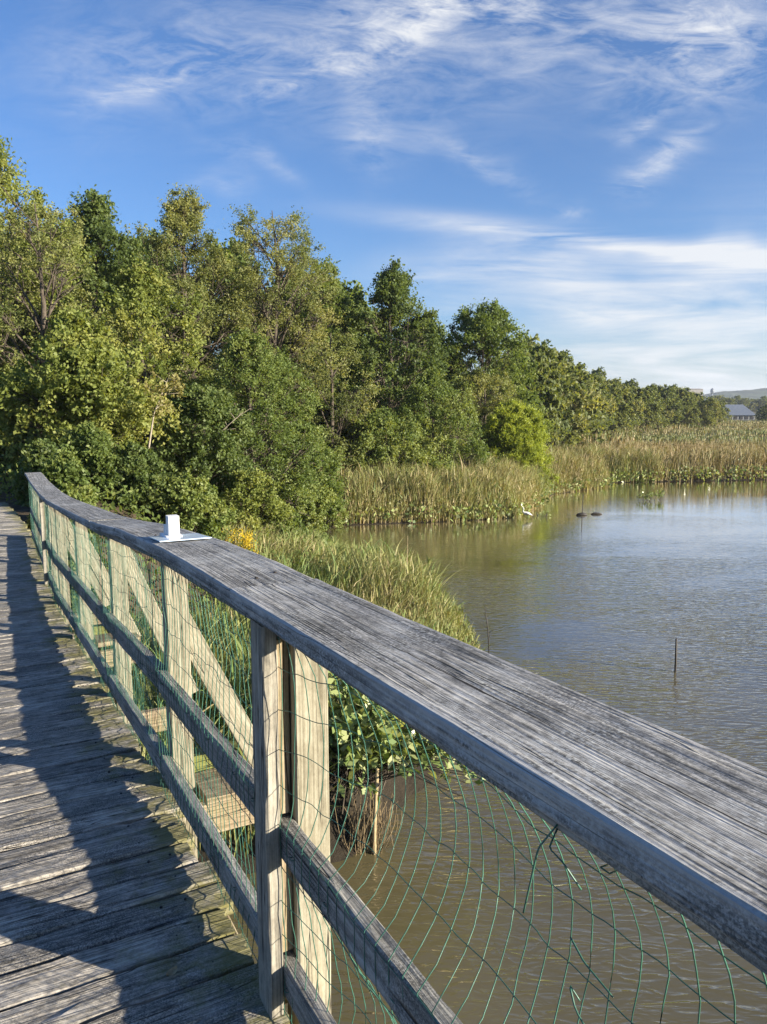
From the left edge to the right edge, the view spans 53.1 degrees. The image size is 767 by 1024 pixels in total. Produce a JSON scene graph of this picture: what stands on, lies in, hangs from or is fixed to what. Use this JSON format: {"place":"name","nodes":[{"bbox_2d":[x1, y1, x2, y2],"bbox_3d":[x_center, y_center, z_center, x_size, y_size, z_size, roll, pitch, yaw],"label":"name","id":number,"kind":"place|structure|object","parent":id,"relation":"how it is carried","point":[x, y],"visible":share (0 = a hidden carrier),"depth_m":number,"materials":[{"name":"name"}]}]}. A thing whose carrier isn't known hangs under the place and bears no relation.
{"place":"outdoors","nodes":[
{"label":"outdoors","id":0,"kind":"place"},
{"bbox_2d":[0,407,766,874],"bbox_3d":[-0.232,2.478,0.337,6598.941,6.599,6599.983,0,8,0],"label":"ground","id":1,"kind":"structure","parent":0,"point":[406,789],"depth_m":9.77,"materials":[{"name":"green plant"}]},
{"bbox_2d":[0,353,41,374],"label":"tree","id":2,"kind":"object","parent":1,"relation":"on","point":[5,370],"visible":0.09,"depth_m":25.44,"materials":[{"name":"green plant"}]},
{"bbox_2d":[24,511,32,530],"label":"bush","id":3,"kind":"object","parent":1,"relation":"on","point":[29,523],"depth_m":15.24,"materials":[{"name":"green plant"}]},
{"bbox_2d":[10,438,63,506],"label":"bush","id":4,"kind":"object","parent":1,"relation":"on","point":[36,453],"visible":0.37,"depth_m":17.49,"materials":[{"name":"green plant"}]},
{"bbox_2d":[0,366,81,471],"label":"tree","id":5,"kind":"object","parent":1,"relation":"on","point":[16,454],"visible":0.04,"depth_m":23.33,"materials":[{"name":"green plant"}]},
{"bbox_2d":[0,234,82,417],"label":"tree","id":6,"kind":"object","parent":1,"relation":"on","point":[21,282],"visible":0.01,"depth_m":38.06,"materials":[{"name":"green plant"}]},
{"bbox_2d":[0,135,97,461],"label":"tree","id":7,"kind":"object","parent":1,"relation":"on","point":[7,176],"visible":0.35,"depth_m":29.72,"materials":[{"name":"green plant"}]},
{"bbox_2d":[0,171,129,375],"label":"tree","id":8,"kind":"object","parent":1,"relation":"on","point":[22,233],"visible":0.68,"depth_m":26.43,"materials":[{"name":"green plant"}]},
{"bbox_2d":[38,447,99,506],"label":"bush","id":9,"kind":"object","parent":1,"relation":"on","point":[64,466],"visible":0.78,"depth_m":16.45,"materials":[{"name":"green plant"}]},
{"bbox_2d":[41,223,114,423],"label":"tree","id":10,"kind":"object","parent":1,"relation":"on","point":[78,278],"depth_m":41.88,"materials":[{"name":"green plant"}]},
{"bbox_2d":[67,518,110,611],"bbox_3d":[-5.556,1.143,14.155,1.098,2.452,1.292,5,9,32],"label":"bush","id":11,"kind":"object","parent":1,"relation":"on","point":[98,551],"visible":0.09,"depth_m":14.01,"materials":[{"name":"green plant"}]},
{"bbox_2d":[57,420,128,500],"bbox_3d":[-7.223,-1.031,18.949,1.873,2.457,1.954,0,8,0],"label":"bush","id":12,"kind":"object","parent":1,"relation":"on","point":[89,443],"visible":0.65,"depth_m":18.72,"materials":[{"name":"green plant"}]},
{"bbox_2d":[0,305,189,470],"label":"tree","id":13,"kind":"object","parent":1,"relation":"on","point":[84,373],"visible":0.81,"depth_m":20.68,"materials":[{"name":"green plant"}]},
{"bbox_2d":[19,184,176,394],"bbox_3d":[-12.705,-8.288,34.638,6.463,12.484,6.169,0,8,0],"label":"tree","id":14,"kind":"object","parent":1,"relation":"on","point":[99,229],"visible":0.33,"depth_m":33.67,"materials":[{"name":"green plant"}]},
{"bbox_2d":[39,252,220,449],"bbox_3d":[-8.977,-5.273,28.214,5.902,8.321,6.134,0,8,0],"label":"tree","id":15,"kind":"object","parent":1,"relation":"on","point":[144,281],"visible":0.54,"depth_m":27.70,"materials":[{"name":"green plant"}]},
{"bbox_2d":[98,440,175,514],"bbox_3d":[-6.296,-0.664,19.480,2.298,2.316,2.035,0,8,0],"label":"bush","id":16,"kind":"object","parent":1,"relation":"on","point":[138,461],"visible":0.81,"depth_m":19.05,"materials":[{"name":"green plant"}]},
{"bbox_2d":[0,502,289,1023],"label":"boardwalk deck","id":17,"kind":"structure","parent":1,"relation":"on","point":[114,909],"depth_m":2.57,"materials":[{"name":"grey wood"}]},
{"bbox_2d":[166,965,176,975],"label":"dry leaf","id":18,"kind":"object","parent":17,"relation":"on","point":[172,971],"visible":1,"depth_m":2.06,"materials":[{"name":"plant"}]},
{"bbox_2d":[24,472,766,1023],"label":"railing","id":19,"kind":"object","parent":17,"relation":"attached to","point":[676,822],"visible":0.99,"depth_m":1.62,"materials":[{"name":"grey wood"}]},
{"bbox_2d":[148,533,211,541],"bbox_3d":[-0.780,0.097,2.934,0.190,0.022,0.230,-4,9,-27],"label":"flat plate","id":20,"kind":"object","parent":19,"relation":"on","point":[190,536],"visible":0.94,"depth_m":2.89,"materials":[{"name":"metal"}]},
{"bbox_2d":[159,515,182,536],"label":"white block","id":21,"kind":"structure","parent":20,"relation":"on","point":[171,527],"depth_m":2.95,"materials":[{"name":"plastic"}]},
{"bbox_2d":[87,229,223,440],"bbox_3d":[-13.941,-9.714,45.308,9.175,13.277,9.522,-4,9,-28],"label":"tree","id":22,"kind":"object","parent":1,"relation":"on","point":[148,249],"visible":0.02,"depth_m":43.64,"materials":[{"name":"green plant"}]},
{"bbox_2d":[143,367,185,473],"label":"sapling","id":23,"kind":"object","parent":1,"relation":"on","point":[172,383],"visible":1,"depth_m":20.14,"materials":[{"name":"plant"}]},
{"bbox_2d":[0,444,332,650],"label":"undergrowth","id":24,"kind":"object","parent":1,"relation":"on","point":[9,470],"visible":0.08,"depth_m":18.64,"materials":[{"name":"green plant"}]},
{"bbox_2d":[115,182,254,420],"bbox_3d":[-9.688,-8.920,36.779,7.093,13.081,6.442,-6,10,-35],"label":"tree","id":25,"kind":"object","parent":1,"relation":"on","point":[180,212],"visible":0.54,"depth_m":36.27,"materials":[{"name":"green plant"}]},
{"bbox_2d":[154,466,236,540],"bbox_3d":[-4.867,0.149,19.659,2.164,2.662,2.148,0,8,0],"label":"bush","id":26,"kind":"object","parent":1,"relation":"on","point":[192,500],"visible":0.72,"depth_m":19.31,"materials":[{"name":"green plant"}]},
{"bbox_2d":[145,381,268,494],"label":"tree","id":27,"kind":"object","parent":1,"relation":"on","point":[206,459],"visible":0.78,"depth_m":23.61,"materials":[{"name":"green plant"}]},
{"bbox_2d":[202,409,248,445],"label":"dead branch","id":28,"kind":"object","parent":27,"relation":"attached to","point":[230,423],"visible":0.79,"depth_m":23.56,"materials":[{"name":"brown wood"}]},
{"bbox_2d":[169,237,267,441],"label":"tree","id":29,"kind":"object","parent":1,"relation":"on","point":[214,330],"visible":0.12,"depth_m":45.73,"materials":[{"name":"green plant"}]},
{"bbox_2d":[221,527,258,553],"bbox_3d":[-3.668,1.001,19.776,1.019,1.458,1.009,-3,9,-22],"label":"goldenrod","id":30,"kind":"object","parent":1,"relation":"on","point":[246,541],"visible":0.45,"depth_m":19.77,"materials":[{"name":"yellow plant"}]},
{"bbox_2d":[74,569,418,858],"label":"creek side reeds","id":31,"kind":"object","parent":1,"relation":"on","point":[221,658],"visible":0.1,"depth_m":10.26,"materials":[{"name":"green plant"}]},
{"bbox_2d":[217,467,297,548],"bbox_3d":[-4.036,0.040,23.722,2.516,2.862,2.951,6,10,35],"label":"bush","id":32,"kind":"object","parent":1,"relation":"on","point":[253,482],"visible":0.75,"depth_m":23.30,"materials":[{"name":"green plant"}]},
{"bbox_2d":[200,323,341,516],"bbox_3d":[-4.668,-2.896,26.981,6.518,7.286,5.662,0,8,0],"label":"tree","id":33,"kind":"object","parent":1,"relation":"on","point":[254,379],"visible":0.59,"depth_m":26.33,"materials":[{"name":"green plant"}]},
{"bbox_2d":[224,286,323,452],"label":"tree","id":34,"kind":"object","parent":1,"relation":"on","point":[284,297],"visible":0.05,"depth_m":44.14,"materials":[{"name":"green plant"}]},
{"bbox_2d":[207,200,348,459],"bbox_3d":[-5.573,-8.805,39.309,7.672,13.427,6.983,0,8,0],"label":"tree","id":35,"kind":"object","parent":1,"relation":"on","point":[299,275],"visible":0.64,"depth_m":38.04,"materials":[{"name":"green plant"}]},
{"bbox_2d":[270,485,327,536],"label":"bush","id":36,"kind":"object","parent":1,"relation":"on","point":[312,518],"visible":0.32,"depth_m":27.02,"materials":[{"name":"green plant"}]},
{"bbox_2d":[255,263,358,454],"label":"tree","id":37,"kind":"object","parent":1,"relation":"on","point":[272,280],"visible":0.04,"depth_m":47.84,"materials":[{"name":"green plant"}]},
{"bbox_2d":[266,418,351,530],"bbox_3d":[-3.084,-1.129,30.316,3.775,5.293,4.415,0,8,0],"label":"bush","id":38,"kind":"object","parent":1,"relation":"on","point":[328,498],"visible":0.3,"depth_m":29.67,"materials":[{"name":"green plant"}]},
{"bbox_2d":[141,460,486,747],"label":"bank grass","id":39,"kind":"structure","parent":1,"relation":"on","point":[382,575],"depth_m":17.62,"materials":[{"name":"green plant"}]},
{"bbox_2d":[269,327,384,473],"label":"tree","id":40,"kind":"object","parent":1,"relation":"on","point":[348,406],"visible":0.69,"depth_m":34.73,"materials":[{"name":"green plant"}]},
{"bbox_2d":[277,254,388,463],"bbox_3d":[-2.955,-7.806,43.485,6.755,13.462,7.026,0,8,0],"label":"tree","id":41,"kind":"object","parent":1,"relation":"on","point":[341,303],"visible":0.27,"depth_m":42.36,"materials":[{"name":"green plant"}]},
{"bbox_2d":[326,426,350,471],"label":"tree","id":42,"kind":"object","parent":1,"relation":"on","point":[342,435],"visible":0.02,"depth_m":42.59,"materials":[{"name":"green plant"}]},
{"bbox_2d":[333,791,401,854],"bbox_3d":[-0.174,3.475,8.552,0.761,0.674,0.460,0,8,0],"label":"root tangle","id":43,"kind":"object","parent":1,"relation":"on","point":[365,819],"visible":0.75,"depth_m":8.48,"materials":[{"name":"plant"}]},
{"bbox_2d":[250,671,486,813],"bbox_3d":[0.167,2.400,8.852,3.457,1.740,2.464,1,8,9],"label":"leafy shrub","id":44,"kind":"object","parent":1,"relation":"on","point":[359,752],"visible":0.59,"depth_m":8.44,"materials":[{"name":"green plant"}]},
{"bbox_2d":[333,277,406,469],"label":"tree","id":45,"kind":"object","parent":1,"relation":"on","point":[349,289],"visible":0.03,"depth_m":51.77,"materials":[{"name":"green plant"}]},
{"bbox_2d":[321,255,460,460],"bbox_3d":[0.252,-7.659,43.509,8.182,13.280,9.118,0,8,0],"label":"tree","id":46,"kind":"object","parent":1,"relation":"on","point":[393,284],"visible":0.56,"depth_m":42.20,"materials":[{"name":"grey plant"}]},
{"bbox_2d":[343,405,447,484],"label":"tree","id":47,"kind":"object","parent":1,"relation":"on","point":[385,428],"visible":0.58,"depth_m":35.61,"materials":[{"name":"green plant"}]},
{"bbox_2d":[392,324,465,449],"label":"tree","id":48,"kind":"object","parent":1,"relation":"on","point":[414,344],"visible":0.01,"depth_m":56.36,"materials":[{"name":"green plant"}]},
{"bbox_2d":[397,330,481,456],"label":"tree","id":49,"kind":"object","parent":1,"relation":"on","point":[448,377],"visible":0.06,"depth_m":50.20,"materials":[{"name":"green plant"}]},
{"bbox_2d":[388,367,499,479],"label":"tree","id":50,"kind":"object","parent":1,"relation":"on","point":[422,399],"visible":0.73,"depth_m":38.18,"materials":[{"name":"green plant"}]},
{"bbox_2d":[290,440,666,525],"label":"cove reeds","id":51,"kind":"object","parent":1,"relation":"on","point":[499,482],"visible":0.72,"depth_m":34.12,"materials":[{"name":"plant"}]},
{"bbox_2d":[434,363,527,460],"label":"tree","id":52,"kind":"object","parent":1,"relation":"on","point":[481,380],"visible":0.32,"depth_m":46.06,"materials":[{"name":"green plant"}]},
{"bbox_2d":[484,604,492,653],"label":"dry stalk","id":53,"kind":"object","parent":1,"relation":"on","point":[488,631],"visible":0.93,"depth_m":15.02,"materials":[{"name":"plant"}]},
{"bbox_2d":[427,297,559,455],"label":"tree","id":54,"kind":"object","parent":1,"relation":"on","point":[484,330],"visible":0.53,"depth_m":49.53,"materials":[{"name":"green plant"}]},
{"bbox_2d":[486,338,533,402],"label":"tree","id":55,"kind":"object","parent":1,"relation":"on","point":[528,346],"visible":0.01,"depth_m":83.18,"materials":[{"name":"green plant"}]},
{"bbox_2d":[470,399,559,485],"bbox_3d":[7.112,-3.598,42.671,5.298,5.418,5.835,0,8,0],"label":"willow bush","id":56,"kind":"object","parent":1,"relation":"on","point":[519,426],"visible":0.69,"depth_m":41.82,"materials":[{"name":"green plant"}]},
{"bbox_2d":[297,464,766,522],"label":"waterside leaves","id":57,"kind":"object","parent":1,"relation":"on","point":[575,488],"visible":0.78,"depth_m":43.61,"materials":[{"name":"green plant"}]},
{"bbox_2d":[478,333,590,391],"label":"tree","id":58,"kind":"object","parent":1,"relation":"on","point":[536,337],"depth_m":87.75,"materials":[{"name":"green plant"}]},
{"bbox_2d":[513,350,570,450],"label":"tree","id":59,"kind":"object","parent":1,"relation":"on","point":[544,370],"visible":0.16,"depth_m":60.57,"materials":[{"name":"green plant"}]},
{"bbox_2d":[488,348,604,446],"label":"tree","id":60,"kind":"object","parent":1,"relation":"on","point":[583,402],"visible":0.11,"depth_m":73.09,"materials":[{"name":"green plant"}]},
{"bbox_2d":[513,339,585,449],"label":"tree","id":61,"kind":"object","parent":1,"relation":"on","point":[556,381],"visible":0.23,"depth_m":62.76,"materials":[{"name":"green plant"}]},
{"bbox_2d":[528,351,606,446],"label":"tree","id":62,"kind":"object","parent":1,"relation":"on","point":[560,356],"visible":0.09,"depth_m":75.33,"materials":[{"name":"green plant"}]},
{"bbox_2d":[562,349,574,365],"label":"tree","id":63,"kind":"object","parent":1,"relation":"on","point":[569,358],"visible":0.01,"depth_m":104.64,"materials":[{"name":"green plant"}]},
{"bbox_2d":[553,400,588,446],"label":"tree","id":64,"kind":"object","parent":1,"relation":"on","point":[576,436],"visible":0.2,"depth_m":72.37,"materials":[{"name":"green plant"}]},
{"bbox_2d":[571,375,609,437],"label":"tree","id":65,"kind":"object","parent":1,"relation":"on","point":[600,406],"visible":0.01,"depth_m":86.20,"materials":[{"name":"green plant"}]},
{"bbox_2d":[587,429,600,440],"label":"tree","id":66,"kind":"object","parent":1,"relation":"on","point":[597,432],"visible":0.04,"depth_m":91.00,"materials":[{"name":"green plant"}]},
{"bbox_2d":[572,362,616,442],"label":"tree","id":67,"kind":"object","parent":1,"relation":"on","point":[583,377],"visible":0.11,"depth_m":85.51,"materials":[{"name":"green plant"}]},
{"bbox_2d":[589,366,610,384],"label":"tree","id":68,"kind":"object","parent":1,"relation":"on","point":[600,371],"visible":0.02,"depth_m":127.62,"materials":[{"name":"green plant"}]},
{"bbox_2d":[583,368,618,436],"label":"tree","id":69,"kind":"object","parent":1,"relation":"on","point":[610,410],"visible":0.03,"depth_m":90.81,"materials":[{"name":"green plant"}]},
{"bbox_2d":[590,372,621,429],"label":"tree","id":70,"kind":"object","parent":1,"relation":"on","point":[607,394],"visible":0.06,"depth_m":99.46,"materials":[{"name":"green plant"}]},
{"bbox_2d":[602,399,630,431],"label":"tree","id":71,"kind":"object","parent":1,"relation":"on","point":[615,419],"visible":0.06,"depth_m":111.07,"materials":[{"name":"green plant"}]},
{"bbox_2d":[600,382,638,433],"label":"tree","id":72,"kind":"object","parent":1,"relation":"on","point":[621,419],"visible":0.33,"depth_m":107.55,"materials":[{"name":"green plant"}]},
{"bbox_2d":[606,377,645,430],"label":"tree","id":73,"kind":"object","parent":1,"relation":"on","point":[639,409],"visible":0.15,"depth_m":116.32,"materials":[{"name":"green plant"}]},
{"bbox_2d":[622,387,644,433],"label":"tree","id":74,"kind":"object","parent":1,"relation":"on","point":[630,396],"visible":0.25,"depth_m":117.95,"materials":[{"name":"green plant"}]},
{"bbox_2d":[622,378,653,420],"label":"tree","id":75,"kind":"object","parent":1,"relation":"on","point":[633,387],"visible":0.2,"depth_m":128.35,"materials":[{"name":"green plant"}]},
{"bbox_2d":[525,417,766,492],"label":"marsh reeds","id":76,"kind":"object","parent":1,"relation":"on","point":[714,453],"visible":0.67,"depth_m":61.55,"materials":[{"name":"plant"}]},
{"bbox_2d":[633,386,666,432],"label":"tree","id":77,"kind":"object","parent":1,"relation":"on","point":[647,397],"visible":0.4,"depth_m":128.40,"materials":[{"name":"green plant"}]},
{"bbox_2d":[645,383,669,429],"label":"tree","id":78,"kind":"object","parent":1,"relation":"on","point":[658,398],"visible":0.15,"depth_m":136.09,"materials":[{"name":"green plant"}]},
{"bbox_2d":[644,399,674,429],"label":"tree","id":79,"kind":"object","parent":1,"relation":"on","point":[666,415],"visible":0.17,"depth_m":137.17,"materials":[{"name":"green plant"}]},
{"bbox_2d":[653,384,667,393],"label":"tree","id":80,"kind":"object","parent":1,"relation":"on","point":[660,387],"visible":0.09,"depth_m":163.68,"materials":[{"name":"green plant"}]},
{"bbox_2d":[657,386,688,428],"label":"tree","id":81,"kind":"object","parent":1,"relation":"on","point":[668,392],"visible":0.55,"depth_m":141.47,"materials":[{"name":"green plant"}]},
{"bbox_2d":[674,386,700,426],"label":"tree","id":82,"kind":"object","parent":1,"relation":"on","point":[682,392],"visible":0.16,"depth_m":155.40,"materials":[{"name":"green plant"}]},
{"bbox_2d":[674,396,703,428],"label":"tree","id":83,"kind":"object","parent":1,"relation":"on","point":[695,418],"visible":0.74,"depth_m":147.93,"materials":[{"name":"green plant"}]},
{"bbox_2d":[685,388,702,401],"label":"building","id":84,"kind":"structure","parent":1,"relation":"on","point":[697,390],"depth_m":889.25,"materials":[{"name":"beige concrete"}]},
{"bbox_2d":[690,391,706,422],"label":"tree","id":85,"kind":"object","parent":1,"relation":"on","point":[696,399],"visible":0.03,"depth_m":162.03,"materials":[{"name":"green plant"}]},
{"bbox_2d":[692,391,705,401],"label":"tree","id":86,"kind":"object","parent":1,"relation":"on","point":[698,394],"visible":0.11,"depth_m":168.65,"materials":[{"name":"green plant"}]},
{"bbox_2d":[695,397,726,427],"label":"tree","id":87,"kind":"object","parent":1,"relation":"on","point":[704,415],"visible":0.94,"depth_m":149.95,"materials":[{"name":"green plant"}]},
{"bbox_2d":[705,395,733,402],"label":"tree","id":88,"kind":"object","parent":1,"relation":"on","point":[719,397],"visible":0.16,"depth_m":412.73,"materials":[{"name":"green plant"}]},
{"bbox_2d":[712,401,729,424],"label":"tree","id":89,"kind":"object","parent":1,"relation":"on","point":[720,416],"visible":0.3,"depth_m":170.39,"materials":[{"name":"green plant"}]},
{"bbox_2d":[715,400,732,419],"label":"tree","id":90,"kind":"object","parent":1,"relation":"on","point":[725,408],"visible":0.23,"depth_m":199.35,"materials":[{"name":"green plant"}]},
{"bbox_2d":[723,397,736,404],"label":"tree","id":91,"kind":"object","parent":1,"relation":"on","point":[729,401],"visible":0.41,"depth_m":387.25,"materials":[{"name":"green plant"}]},
{"bbox_2d":[723,405,754,419],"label":"shed","id":92,"kind":"structure","parent":1,"relation":"on","point":[739,412],"depth_m":231.97,"materials":[{"name":"grey metal"}]},
{"bbox_2d":[733,395,746,404],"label":"tree","id":93,"kind":"object","parent":1,"relation":"on","point":[737,398],"visible":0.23,"depth_m":455.86,"materials":[{"name":"green plant"}]},
{"bbox_2d":[735,398,757,409],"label":"tree","id":94,"kind":"object","parent":1,"relation":"on","point":[748,401],"visible":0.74,"depth_m":441.75,"materials":[{"name":"green plant"}]},
{"bbox_2d":[750,399,757,410],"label":"tree","id":95,"kind":"object","parent":1,"relation":"on","point":[754,402],"visible":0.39,"depth_m":452.81,"materials":[{"name":"green plant"}]},
{"bbox_2d":[753,406,766,420],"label":"tree","id":96,"kind":"object","parent":1,"relation":"on","point":[761,412],"visible":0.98,"depth_m":207.97,"materials":[{"name":"green plant"}]},
{"bbox_2d":[755,396,766,408],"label":"tree","id":97,"kind":"object","parent":1,"relation":"on","point":[763,400],"visible":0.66,"depth_m":442.43,"materials":[{"name":"green plant"}]},
{"bbox_2d":[0,0,766,394],"label":"sky","id":98,"kind":"structure","parent":0,"point":[593,170],"materials":[{"name":"blue"}]},
{"bbox_2d":[229,480,766,1023],"bbox_3d":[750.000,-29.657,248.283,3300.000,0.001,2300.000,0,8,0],"label":"water","id":99,"kind":"structure","parent":0,"point":[617,596],"depth_m":12.39,"materials":[{"name":"liquid"}]},
{"bbox_2d":[321,517,360,543],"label":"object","id":100,"kind":"object","parent":99,"relation":"on","point":[347,523],"visible":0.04,"depth_m":31.44,"materials":[{"name":"white"}]},
{"bbox_2d":[372,768,378,854],"bbox_3d":[-0.083,3.526,8.435,0.080,1.487,0.042,-4,9,-26],"label":"stake","id":101,"kind":"object","parent":99,"relation":"in","point":[375,808],"visible":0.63,"depth_m":8.38,"materials":[{"name":"wood"}]},
{"bbox_2d":[529,511,550,516],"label":"water plant","id":102,"kind":"object","parent":99,"relation":"in","point":[547,512],"visible":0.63,"depth_m":34.08,"materials":[{"name":"green plant"}]},
{"bbox_2d":[576,499,586,515],"bbox_3d":[8.881,0.070,34.415,0.495,1.760,0.170,0,8,0],"label":"mooring pole","id":103,"kind":"object","parent":99,"relation":"in","point":[581,514],"visible":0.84,"depth_m":34.36,"materials":[{"name":"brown wood"}]},
{"bbox_2d":[637,490,657,500],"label":"water plant","id":104,"kind":"object","parent":99,"relation":"in","point":[647,496],"visible":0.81,"depth_m":39.54,"materials":[{"name":"green plant"}]},
{"bbox_2d":[657,490,666,499],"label":"water plant","id":105,"kind":"object","parent":99,"relation":"in","point":[660,494],"visible":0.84,"depth_m":39.88,"materials":[{"name":"green plant"}]},
{"bbox_2d":[674,638,676,671],"bbox_3d":[5.406,2.943,14.235,0.051,1.240,0.042,0,8,0],"label":"stake","id":106,"kind":"object","parent":99,"relation":"in","point":[675,667],"visible":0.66,"depth_m":14.18,"materials":[{"name":"brown wood"}]},
{"bbox_2d":[703,388,766,403],"bbox_3d":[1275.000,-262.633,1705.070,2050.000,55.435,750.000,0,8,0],"label":"hills","id":107,"kind":"structure","parent":0,"point":[755,394],"depth_m":1547.49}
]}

